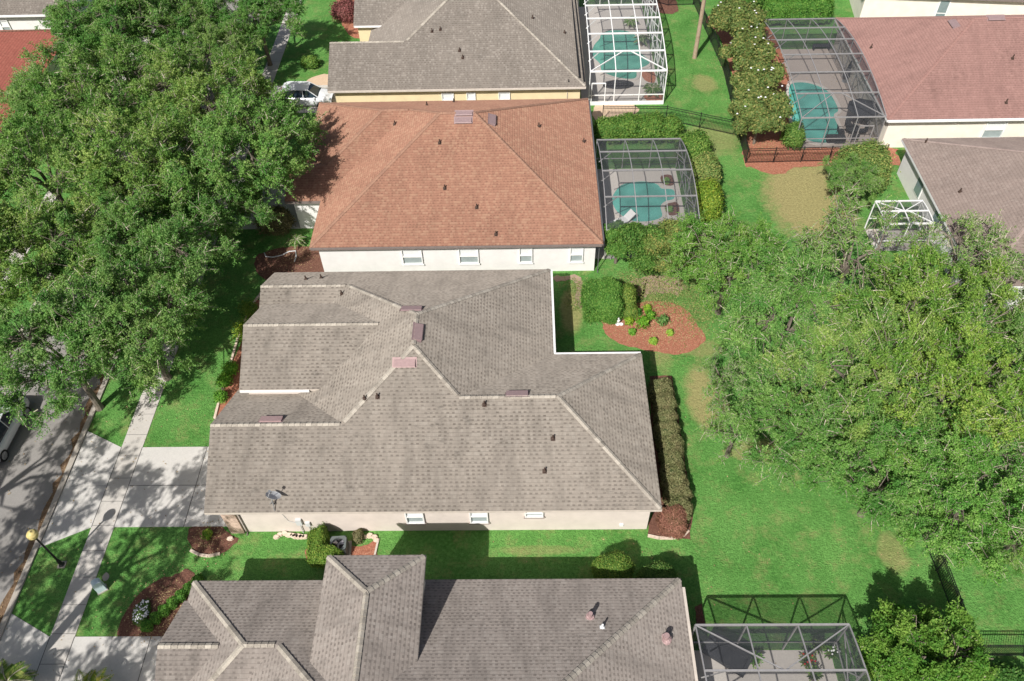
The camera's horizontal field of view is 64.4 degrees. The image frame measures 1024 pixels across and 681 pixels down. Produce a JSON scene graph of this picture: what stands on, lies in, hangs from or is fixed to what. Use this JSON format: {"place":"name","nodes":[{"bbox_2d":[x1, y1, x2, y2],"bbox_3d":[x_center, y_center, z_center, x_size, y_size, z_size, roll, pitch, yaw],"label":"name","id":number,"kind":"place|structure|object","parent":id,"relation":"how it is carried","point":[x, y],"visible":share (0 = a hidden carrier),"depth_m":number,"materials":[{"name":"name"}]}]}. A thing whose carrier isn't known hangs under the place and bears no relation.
{"place":"outdoors","nodes":[
{"label":"outdoors","id":0,"kind":"place"},
{"bbox_2d":[0,614,49,680],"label":"driveway","id":1,"kind":"structure","parent":0,"point":[22,640],"depth_m":40.49,"materials":[{"name":"concrete"}]},
{"bbox_2d":[0,29,70,152],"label":"house","id":2,"kind":"structure","parent":0,"point":[13,43],"depth_m":70.64,"materials":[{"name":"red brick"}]},
{"bbox_2d":[0,0,95,29],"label":"house","id":3,"kind":"structure","parent":0,"point":[21,14],"depth_m":77.42,"materials":[{"name":"white paint"}]},
{"bbox_2d":[39,431,120,547],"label":"driveway","id":4,"kind":"structure","parent":0,"point":[85,487],"depth_m":46.24,"materials":[{"name":"concrete"}]},
{"bbox_2d":[59,636,162,680],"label":"driveway","id":5,"kind":"structure","parent":0,"point":[122,659],"depth_m":39.94,"materials":[{"name":"concrete"}]},
{"bbox_2d":[0,0,255,604],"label":"street","id":6,"kind":"structure","parent":0,"point":[39,462],"depth_m":47.36,"materials":[{"name":"asphalt"}]},
{"bbox_2d":[0,396,30,461],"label":"parked car","id":7,"kind":"object","parent":6,"relation":"on","point":[8,431],"visible":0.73,"depth_m":47.84,"materials":[{"name":"white paint"}]},
{"bbox_2d":[0,9,259,622],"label":"gutter litter","id":8,"kind":"object","parent":6,"relation":"on","point":[8,596],"visible":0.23,"depth_m":45.48,"materials":[{"name":"brown plant"}]},
{"bbox_2d":[34,1,299,680],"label":"sidewalk","id":9,"kind":"structure","parent":0,"point":[68,620],"depth_m":44.91,"materials":[{"name":"concrete"}]},
{"bbox_2d":[114,447,226,526],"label":"driveway","id":10,"kind":"structure","parent":0,"point":[171,503],"depth_m":46.03,"materials":[{"name":"concrete"}]},
{"bbox_2d":[232,178,300,228],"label":"driveway","id":11,"kind":"structure","parent":0,"point":[273,201],"depth_m":62.31,"materials":[{"name":"concrete"}]},
{"bbox_2d":[267,85,335,112],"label":"driveway","id":12,"kind":"structure","parent":0,"point":[315,108],"depth_m":71.10,"materials":[{"name":"concrete"}]},
{"bbox_2d":[281,81,334,105],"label":"parked car","id":13,"kind":"object","parent":12,"relation":"on","point":[305,93],"visible":0.58,"depth_m":70.25,"materials":[{"name":"white paint"}]},
{"bbox_2d":[155,554,697,680],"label":"house","id":14,"kind":"structure","parent":0,"point":[373,618],"depth_m":35.77,"materials":[{"name":"grey"}]},
{"bbox_2d":[204,269,661,535],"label":"house","id":15,"kind":"structure","parent":0,"point":[417,400],"depth_m":43.16,"materials":[{"name":"beige"}]},
{"bbox_2d":[285,98,604,272],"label":"house","id":16,"kind":"structure","parent":0,"point":[451,185],"depth_m":56.23,"materials":[{"name":"orange"}]},
{"bbox_2d":[327,0,585,101],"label":"house","id":17,"kind":"structure","parent":0,"point":[425,50],"depth_m":68.15,"materials":[{"name":"beige paint"}]},
{"bbox_2d":[0,0,1023,680],"bbox_3d":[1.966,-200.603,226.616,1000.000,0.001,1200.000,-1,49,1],"label":"lawn","id":18,"kind":"structure","parent":0,"point":[778,554],"depth_m":44.26,"materials":[{"name":"green plant"}]},
{"bbox_2d":[0,658,38,680],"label":"palm","id":19,"kind":"object","parent":18,"relation":"on","point":[12,672],"visible":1,"depth_m":38.27,"materials":[{"name":"green plant"}]},
{"bbox_2d":[0,61,111,137],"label":"oak tree","id":20,"kind":"object","parent":18,"relation":"on","point":[14,98],"visible":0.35,"depth_m":61.63,"materials":[{"name":"green plant"}]},
{"bbox_2d":[0,106,123,231],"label":"oak tree","id":21,"kind":"object","parent":18,"relation":"on","point":[14,133],"visible":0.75,"depth_m":53.55,"materials":[{"name":"green plant"}]},
{"bbox_2d":[0,194,129,327],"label":"oak tree","id":22,"kind":"object","parent":18,"relation":"on","point":[12,239],"visible":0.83,"depth_m":49.46,"materials":[{"name":"green plant"}]},
{"bbox_2d":[0,271,155,438],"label":"oak tree","id":23,"kind":"object","parent":18,"relation":"on","point":[44,320],"visible":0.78,"depth_m":44.59,"materials":[{"name":"green plant"}]},
{"bbox_2d":[8,183,196,290],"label":"oak tree","id":24,"kind":"object","parent":18,"relation":"on","point":[64,252],"visible":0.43,"depth_m":50.09,"materials":[{"name":"green plant"}]},
{"bbox_2d":[17,0,191,93],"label":"oak tree","id":25,"kind":"object","parent":18,"relation":"on","point":[62,28],"visible":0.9,"depth_m":66.30,"materials":[{"name":"green plant"}]},
{"bbox_2d":[14,28,208,161],"bbox_3d":[-30.372,-18.224,62.449,12.203,10.970,12.178,29,56,24],"label":"oak tree","id":26,"kind":"object","parent":18,"relation":"on","point":[106,72],"visible":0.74,"depth_m":59.87,"materials":[{"name":"green plant"}]},
{"bbox_2d":[0,13,258,639],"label":"curb","id":27,"kind":"structure","parent":18,"relation":"on","point":[29,562],"depth_m":45.33,"materials":[{"name":"concrete"}]},
{"bbox_2d":[48,243,228,402],"bbox_3d":[-21.880,-0.785,48.104,10.478,9.438,10.500,13,51,12],"label":"oak tree","id":28,"kind":"object","parent":18,"relation":"on","point":[186,307],"visible":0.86,"depth_m":45.81,"materials":[{"name":"green plant"}]},
{"bbox_2d":[45,97,233,227],"bbox_3d":[-24.818,-11.240,56.136,11.876,11.143,14.437,-22,52,-17],"label":"oak tree","id":29,"kind":"object","parent":18,"relation":"on","point":[110,169],"visible":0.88,"depth_m":53.36,"materials":[{"name":"green plant"}]},
{"bbox_2d":[117,569,194,635],"bbox_3d":[-17.826,13.529,41.679,3.952,0.001,3.917,-1,49,1],"label":"mulch bed","id":30,"kind":"object","parent":18,"relation":"on","point":[186,576],"visible":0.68,"depth_m":41.80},
{"bbox_2d":[140,573,203,632],"bbox_3d":[-17.300,13.346,41.484,0.760,0.545,3.817,31,56,25],"label":"hedge","id":31,"kind":"object","parent":30,"relation":"on","point":[164,610],"visible":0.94,"depth_m":41.25,"materials":[{"name":"green plant"}]},
{"bbox_2d":[82,185,246,300],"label":"oak tree","id":32,"kind":"object","parent":18,"relation":"on","point":[152,232],"visible":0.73,"depth_m":50.41,"materials":[{"name":"green plant"}]},
{"bbox_2d":[107,0,231,44],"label":"oak tree","id":33,"kind":"object","parent":18,"relation":"on","point":[200,13],"visible":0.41,"depth_m":70.24,"materials":[{"name":"green plant"}]},
{"bbox_2d":[139,0,230,57],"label":"oak tree","id":34,"kind":"object","parent":18,"relation":"on","point":[200,28],"visible":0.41,"depth_m":69.49,"materials":[{"name":"green plant"}]},
{"bbox_2d":[121,37,274,165],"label":"oak tree","id":35,"kind":"object","parent":18,"relation":"on","point":[193,87],"visible":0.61,"depth_m":59.42,"materials":[{"name":"green plant"}]},
{"bbox_2d":[187,526,238,553],"bbox_3d":[-16.227,10.767,44.029,2.889,0.001,1.958,-1,49,1],"label":"mulch bed","id":36,"kind":"object","parent":18,"relation":"on","point":[222,546],"visible":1,"depth_m":43.97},
{"bbox_2d":[172,14,267,83],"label":"oak tree","id":37,"kind":"object","parent":18,"relation":"on","point":[227,41],"visible":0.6,"depth_m":68.50,"materials":[{"name":"green plant"}]},
{"bbox_2d":[163,168,284,252],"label":"oak tree","id":38,"kind":"object","parent":18,"relation":"on","point":[242,206],"visible":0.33,"depth_m":54.61,"materials":[{"name":"green plant"}]},
{"bbox_2d":[147,83,329,221],"bbox_3d":[-18.241,-12.197,57.006,12.015,10.801,11.991,-11,50,-8],"label":"oak tree","id":39,"kind":"object","parent":18,"relation":"on","point":[270,140],"visible":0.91,"depth_m":54.40,"materials":[{"name":"green plant"}]},
{"bbox_2d":[193,0,308,65],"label":"oak tree","id":40,"kind":"object","parent":18,"relation":"on","point":[274,14],"visible":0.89,"depth_m":70.64,"materials":[{"name":"green plant"}]},
{"bbox_2d":[253,204,299,236],"bbox_3d":[-17.366,-9.040,59.619,3.411,2.042,2.627,-1,49,1],"label":"bush","id":41,"kind":"object","parent":18,"relation":"on","point":[283,226],"visible":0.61,"depth_m":59.20,"materials":[{"name":"green plant"}]},
{"bbox_2d":[254,246,323,279],"bbox_3d":[-15.840,-5.609,58.197,5.192,0.001,3.406,-8,49,-5],"label":"mulch bed","id":42,"kind":"object","parent":18,"relation":"on","point":[314,264],"visible":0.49,"depth_m":58.21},
{"bbox_2d":[305,541,376,559],"bbox_3d":[-9.035,11.316,43.346,4.090,0.001,1.553,-1,49,1],"label":"mulch bed","id":43,"kind":"object","parent":18,"relation":"on","point":[369,549],"visible":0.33,"depth_m":43.44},
{"bbox_2d":[305,521,343,568],"bbox_3d":[-9.805,10.717,42.806,2.078,1.568,2.461,-1,49,1],"label":"hedge","id":44,"kind":"object","parent":43,"relation":"on","point":[320,547],"visible":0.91,"depth_m":42.20,"materials":[{"name":"green plant"}]},
{"bbox_2d":[100,57,782,647],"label":"mulch chips","id":45,"kind":"object","parent":18,"relation":"on","point":[202,545],"visible":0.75,"depth_m":52.48,"materials":[{"name":"brown wood"}]},
{"bbox_2d":[589,549,635,578],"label":"ball shrub","id":46,"kind":"object","parent":18,"relation":"on","point":[616,564],"visible":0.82,"depth_m":40.69,"materials":[{"name":"green plant"}]},
{"bbox_2d":[593,112,641,146],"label":"bush","id":47,"kind":"object","parent":18,"relation":"on","point":[625,126],"visible":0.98,"depth_m":65.34,"materials":[{"name":"green plant"}]},
{"bbox_2d":[578,6,659,101],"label":"pool deck","id":48,"kind":"structure","parent":18,"relation":"on","point":[598,25],"depth_m":77.09,"materials":[{"name":"concrete"}]},
{"bbox_2d":[589,28,652,80],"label":"swimming pool","id":49,"kind":"structure","parent":48,"relation":"in","point":[627,60],"depth_m":75.41,"materials":[{"name":"liquid"}]},
{"bbox_2d":[578,0,667,105],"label":"pool cage","id":50,"kind":"object","parent":48,"relation":"on","point":[656,50],"visible":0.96,"depth_m":70.07,"materials":[{"name":"white paint"}]},
{"bbox_2d":[603,219,638,263],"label":"tree","id":51,"kind":"object","parent":18,"relation":"on","point":[614,248],"visible":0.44,"depth_m":55.37,"materials":[{"name":"green plant"}]},
{"bbox_2d":[595,168,684,258],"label":"pool deck","id":52,"kind":"structure","parent":18,"relation":"on","point":[612,180],"depth_m":63.26,"materials":[{"name":"concrete"}]},
{"bbox_2d":[608,179,678,224],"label":"swimming pool","id":53,"kind":"structure","parent":52,"relation":"in","point":[650,210],"depth_m":61.80,"materials":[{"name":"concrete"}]},
{"bbox_2d":[596,138,699,259],"bbox_3d":[9.718,-10.977,59.653,6.455,3.802,10.507,-1,49,1],"label":"pool cage","id":54,"kind":"object","parent":52,"relation":"on","point":[684,169],"visible":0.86,"depth_m":59.19,"materials":[{"name":"silver metal"}]},
{"bbox_2d":[555,260,725,335],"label":"weeds","id":55,"kind":"object","parent":18,"relation":"on","point":[666,299],"visible":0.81,"depth_m":55.22,"materials":[{"name":"green plant"}]},
{"bbox_2d":[617,220,670,275],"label":"tree","id":56,"kind":"object","parent":18,"relation":"on","point":[632,234],"visible":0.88,"depth_m":54.01,"materials":[{"name":"green plant"}]},
{"bbox_2d":[602,301,705,354],"bbox_3d":[9.041,-0.876,53.424,7.055,0.001,4.781,-1,49,1],"label":"mulch bed","id":57,"kind":"object","parent":18,"relation":"on","point":[695,342],"visible":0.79,"depth_m":53.01,"materials":[{"name":"wood"}]},
{"bbox_2d":[579,275,624,324],"bbox_3d":[5.987,-2.813,53.552,3.017,2.470,3.358,-1,49,1],"label":"hedge","id":58,"kind":"object","parent":57,"relation":"on","point":[602,300],"visible":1,"depth_m":52.81,"materials":[{"name":"green plant"}]},
{"bbox_2d":[621,282,638,318],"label":"shrub","id":59,"kind":"object","parent":57,"relation":"on","point":[629,295],"visible":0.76,"depth_m":53.30,"materials":[{"name":"green plant"}]},
{"bbox_2d":[635,558,679,577],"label":"ball shrub","id":60,"kind":"object","parent":18,"relation":"on","point":[660,569],"visible":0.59,"depth_m":40.69,"materials":[{"name":"green plant"}]},
{"bbox_2d":[634,110,687,143],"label":"bush","id":61,"kind":"object","parent":18,"relation":"on","point":[656,125],"visible":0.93,"depth_m":65.22,"materials":[{"name":"green plant"}]},
{"bbox_2d":[648,375,692,538],"bbox_3d":[9.139,6.382,47.111,2.432,0.001,11.157,4,49,5],"label":"mulch bed","id":62,"kind":"object","parent":18,"relation":"on","point":[653,528],"visible":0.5,"depth_m":45.47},
{"bbox_2d":[646,377,693,523],"bbox_3d":[9.012,6.053,46.460,1.815,1.572,9.636,-1,49,1],"label":"hedge","id":63,"kind":"object","parent":62,"relation":"on","point":[674,483],"visible":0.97,"depth_m":46.07,"materials":[{"name":"green plant"}]},
{"bbox_2d":[656,503,687,540],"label":"shrub","id":64,"kind":"object","parent":62,"relation":"on","point":[672,521],"visible":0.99,"depth_m":42.94,"materials":[{"name":"red plant"}]},
{"bbox_2d":[643,216,698,273],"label":"tree","id":65,"kind":"object","parent":18,"relation":"on","point":[653,246],"visible":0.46,"depth_m":53.74,"materials":[{"name":"green plant"}]},
{"bbox_2d":[602,105,741,134],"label":"metal fence","id":66,"kind":"object","parent":18,"relation":"on","point":[650,108],"visible":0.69,"depth_m":67.62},
{"bbox_2d":[672,128,712,166],"bbox_3d":[14.281,-15.418,63.957,3.237,2.448,3.631,-1,49,1],"label":"bush","id":67,"kind":"object","parent":18,"relation":"on","point":[697,142],"visible":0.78,"depth_m":63.20,"materials":[{"name":"green plant"}]},
{"bbox_2d":[685,151,723,187],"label":"bush","id":68,"kind":"object","parent":18,"relation":"on","point":[704,166],"visible":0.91,"depth_m":61.26,"materials":[{"name":"green plant"}]},
{"bbox_2d":[686,177,725,222],"bbox_3d":[14.293,-10.667,59.695,2.873,2.818,4.253,-1,49,1],"label":"bush","id":69,"kind":"object","parent":18,"relation":"on","point":[709,196],"visible":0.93,"depth_m":58.87,"materials":[{"name":"green plant"}]},
{"bbox_2d":[694,343,748,395],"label":"oak tree","id":70,"kind":"object","parent":18,"relation":"on","point":[713,377],"visible":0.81,"depth_m":47.40,"materials":[{"name":"green plant"}]},
{"bbox_2d":[657,205,807,319],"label":"oak tree","id":71,"kind":"object","parent":18,"relation":"on","point":[708,254],"visible":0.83,"depth_m":49.85,"materials":[{"name":"green plant"}]},
{"bbox_2d":[692,378,784,472],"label":"oak tree","id":72,"kind":"object","parent":18,"relation":"on","point":[711,431],"visible":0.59,"depth_m":44.11,"materials":[{"name":"green plant"}]},
{"bbox_2d":[706,16,796,173],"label":"mulch bed","id":73,"kind":"object","parent":18,"relation":"on","point":[725,37],"visible":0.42,"depth_m":67.11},
{"bbox_2d":[706,0,768,44],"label":"tree","id":74,"kind":"object","parent":73,"relation":"on","point":[734,16],"visible":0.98,"depth_m":72.83,"materials":[{"name":"green plant"}]},
{"bbox_2d":[717,26,778,70],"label":"tree","id":75,"kind":"object","parent":73,"relation":"on","point":[743,48],"visible":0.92,"depth_m":68.90,"materials":[{"name":"green plant"}]},
{"bbox_2d":[729,56,786,98],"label":"tree","id":76,"kind":"object","parent":73,"relation":"on","point":[762,74],"visible":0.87,"depth_m":65.95,"materials":[{"name":"green plant"}]},
{"bbox_2d":[727,87,796,143],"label":"tree","id":77,"kind":"object","parent":73,"relation":"on","point":[750,109],"visible":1,"depth_m":63.27,"materials":[{"name":"green plant"}]},
{"bbox_2d":[779,119,805,150],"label":"bush","id":78,"kind":"object","parent":73,"relation":"on","point":[792,135],"visible":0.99,"depth_m":64.66,"materials":[{"name":"green plant"}]},
{"bbox_2d":[693,0,889,162],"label":"metal fence","id":79,"kind":"object","parent":18,"relation":"on","point":[725,67],"visible":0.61,"depth_m":65.26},
{"bbox_2d":[712,242,873,384],"bbox_3d":[16.406,-0.976,47.137,9.386,9.546,10.589,16,51,15],"label":"oak tree","id":80,"kind":"object","parent":18,"relation":"on","point":[762,297],"visible":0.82,"depth_m":45.91,"materials":[{"name":"green plant"}]},
{"bbox_2d":[762,0,835,25],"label":"hedge","id":81,"kind":"object","parent":18,"relation":"on","point":[782,9],"visible":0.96,"depth_m":77.10,"materials":[{"name":"green plant"}]},
{"bbox_2d":[721,334,887,493],"bbox_3d":[15.387,4.493,43.375,8.632,8.099,10.493,23,54,20],"label":"oak tree","id":82,"kind":"object","parent":18,"relation":"on","point":[764,409],"visible":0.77,"depth_m":41.36,"materials":[{"name":"green plant"}]},
{"bbox_2d":[742,147,900,166],"bbox_3d":[24.753,-14.653,64.908,12.606,0.001,2.649,-1,49,1],"label":"mulch bed","id":83,"kind":"object","parent":18,"relation":"on","point":[896,159],"visible":0.6,"depth_m":64.86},
{"bbox_2d":[780,48,875,147],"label":"pool deck","id":84,"kind":"structure","parent":18,"relation":"on","point":[799,63],"depth_m":72.55,"materials":[{"name":"concrete"}]},
{"bbox_2d":[785,80,843,145],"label":"swimming pool","id":85,"kind":"structure","parent":84,"relation":"on","point":[814,128],"depth_m":69.11,"materials":[{"name":"liquid"}]},
{"bbox_2d":[763,18,886,146],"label":"pool cage","id":86,"kind":"object","parent":84,"relation":"on","point":[836,53],"visible":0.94,"depth_m":66.83,"materials":[{"name":"silver metal"}]},
{"bbox_2d":[782,178,914,304],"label":"oak tree","id":87,"kind":"object","parent":18,"relation":"on","point":[846,268],"visible":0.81,"depth_m":49.73,"materials":[{"name":"green plant"}]},
{"bbox_2d":[754,286,946,470],"bbox_3d":[18.788,2.328,43.813,11.269,10.159,9.990,-29,54,-22],"label":"oak tree","id":88,"kind":"object","parent":18,"relation":"on","point":[844,337],"visible":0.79,"depth_m":42.08,"materials":[{"name":"green plant"}]},
{"bbox_2d":[817,151,886,209],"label":"oak tree","id":89,"kind":"object","parent":18,"relation":"on","point":[871,181],"visible":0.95,"depth_m":58.05,"materials":[{"name":"green plant"}]},
{"bbox_2d":[827,137,900,195],"bbox_3d":[26.404,-13.431,60.789,4.964,3.245,4.939,-1,49,1],"label":"bush","id":90,"kind":"object","parent":18,"relation":"on","point":[875,152],"visible":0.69,"depth_m":59.90,"materials":[{"name":"green plant"}]},
{"bbox_2d":[791,412,988,539],"bbox_3d":[19.013,7.070,41.342,8.480,7.639,8.497,-25,53,-19],"label":"oak tree","id":91,"kind":"object","parent":18,"relation":"on","point":[897,499],"visible":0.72,"depth_m":39.50,"materials":[{"name":"green plant"}]},
{"bbox_2d":[820,236,1023,393],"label":"oak tree","id":92,"kind":"object","parent":18,"relation":"on","point":[935,290],"visible":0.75,"depth_m":44.75,"materials":[{"name":"green plant"}]},
{"bbox_2d":[849,596,999,680],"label":"round tree","id":93,"kind":"object","parent":18,"relation":"on","point":[906,645],"visible":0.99,"depth_m":35.84,"materials":[{"name":"green plant"}]},
{"bbox_2d":[858,300,1023,472],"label":"oak tree","id":94,"kind":"object","parent":18,"relation":"on","point":[980,398],"visible":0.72,"depth_m":41.09,"materials":[{"name":"green plant"}]},
{"bbox_2d":[863,405,1023,587],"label":"oak tree","id":95,"kind":"object","parent":18,"relation":"on","point":[945,539],"visible":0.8,"depth_m":38.15,"materials":[{"name":"green plant"}]},
{"bbox_2d":[867,387,1023,656],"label":"metal fence","id":96,"kind":"object","parent":18,"relation":"on","point":[961,603],"visible":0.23,"depth_m":40.24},
{"bbox_2d":[882,209,1023,293],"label":"oak tree","id":97,"kind":"object","parent":18,"relation":"on","point":[980,247],"visible":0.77,"depth_m":51.14,"materials":[{"name":"green plant"}]},
{"bbox_2d":[897,137,1023,311],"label":"house","id":98,"kind":"structure","parent":18,"relation":"on","point":[981,176],"depth_m":56.35,"materials":[{"name":"brown"}]},
{"bbox_2d":[945,292,1023,415],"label":"oak tree","id":99,"kind":"object","parent":18,"relation":"on","point":[1016,324],"visible":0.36,"depth_m":44.33,"materials":[{"name":"green plant"}]},
{"bbox_2d":[972,386,1023,515],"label":"oak tree","id":100,"kind":"object","parent":18,"relation":"on","point":[1008,468],"visible":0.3,"depth_m":40.46,"materials":[{"name":"green plant"}]},
{"bbox_2d":[972,493,1023,578],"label":"oak tree","id":101,"kind":"object","parent":18,"relation":"on","point":[1013,561],"visible":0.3,"depth_m":39.65,"materials":[{"name":"green plant"}]},
{"bbox_2d":[983,659,1023,680],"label":"bush","id":102,"kind":"object","parent":18,"relation":"on","point":[1011,672],"visible":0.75,"depth_m":37.62,"materials":[{"name":"green plant"}]},
{"bbox_2d":[694,650,837,680],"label":"patio","id":103,"kind":"structure","parent":0,"point":[784,659],"depth_m":39.00,"materials":[{"name":"concrete"}]},
{"bbox_2d":[702,632,752,677],"bbox_3d":[10.341,15.007,38.992,2.160,0.750,0.980,27,55,23],"label":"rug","id":104,"kind":"object","parent":103,"relation":"on","point":[728,655],"visible":0.9,"depth_m":38.97,"materials":[{"name":"grey fabric"}]},
{"bbox_2d":[691,623,870,680],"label":"pool cage","id":105,"kind":"object","parent":103,"relation":"on","point":[812,670],"visible":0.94,"depth_m":36.77,"materials":[{"name":"silver metal"}]},
{"bbox_2d":[865,228,930,250],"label":"patio","id":106,"kind":"structure","parent":0,"point":[871,235],"depth_m":58.54,"materials":[{"name":"concrete"}]},
{"bbox_2d":[864,200,933,250],"bbox_3d":[27.313,-8.156,57.485,3.360,2.657,2.484,-1,49,1],"label":"pool cage","id":107,"kind":"object","parent":106,"relation":"on","point":[927,211],"visible":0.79,"depth_m":56.87,"materials":[{"name":"white paint"}]},
{"bbox_2d":[832,14,1023,147],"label":"house","id":108,"kind":"structure","parent":0,"point":[948,76],"depth_m":64.49,"materials":[{"name":"red"}]},
{"bbox_2d":[849,0,1023,16],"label":"house","id":109,"kind":"structure","parent":0,"point":[886,8],"depth_m":76.07,"materials":[{"name":"beige paint"}]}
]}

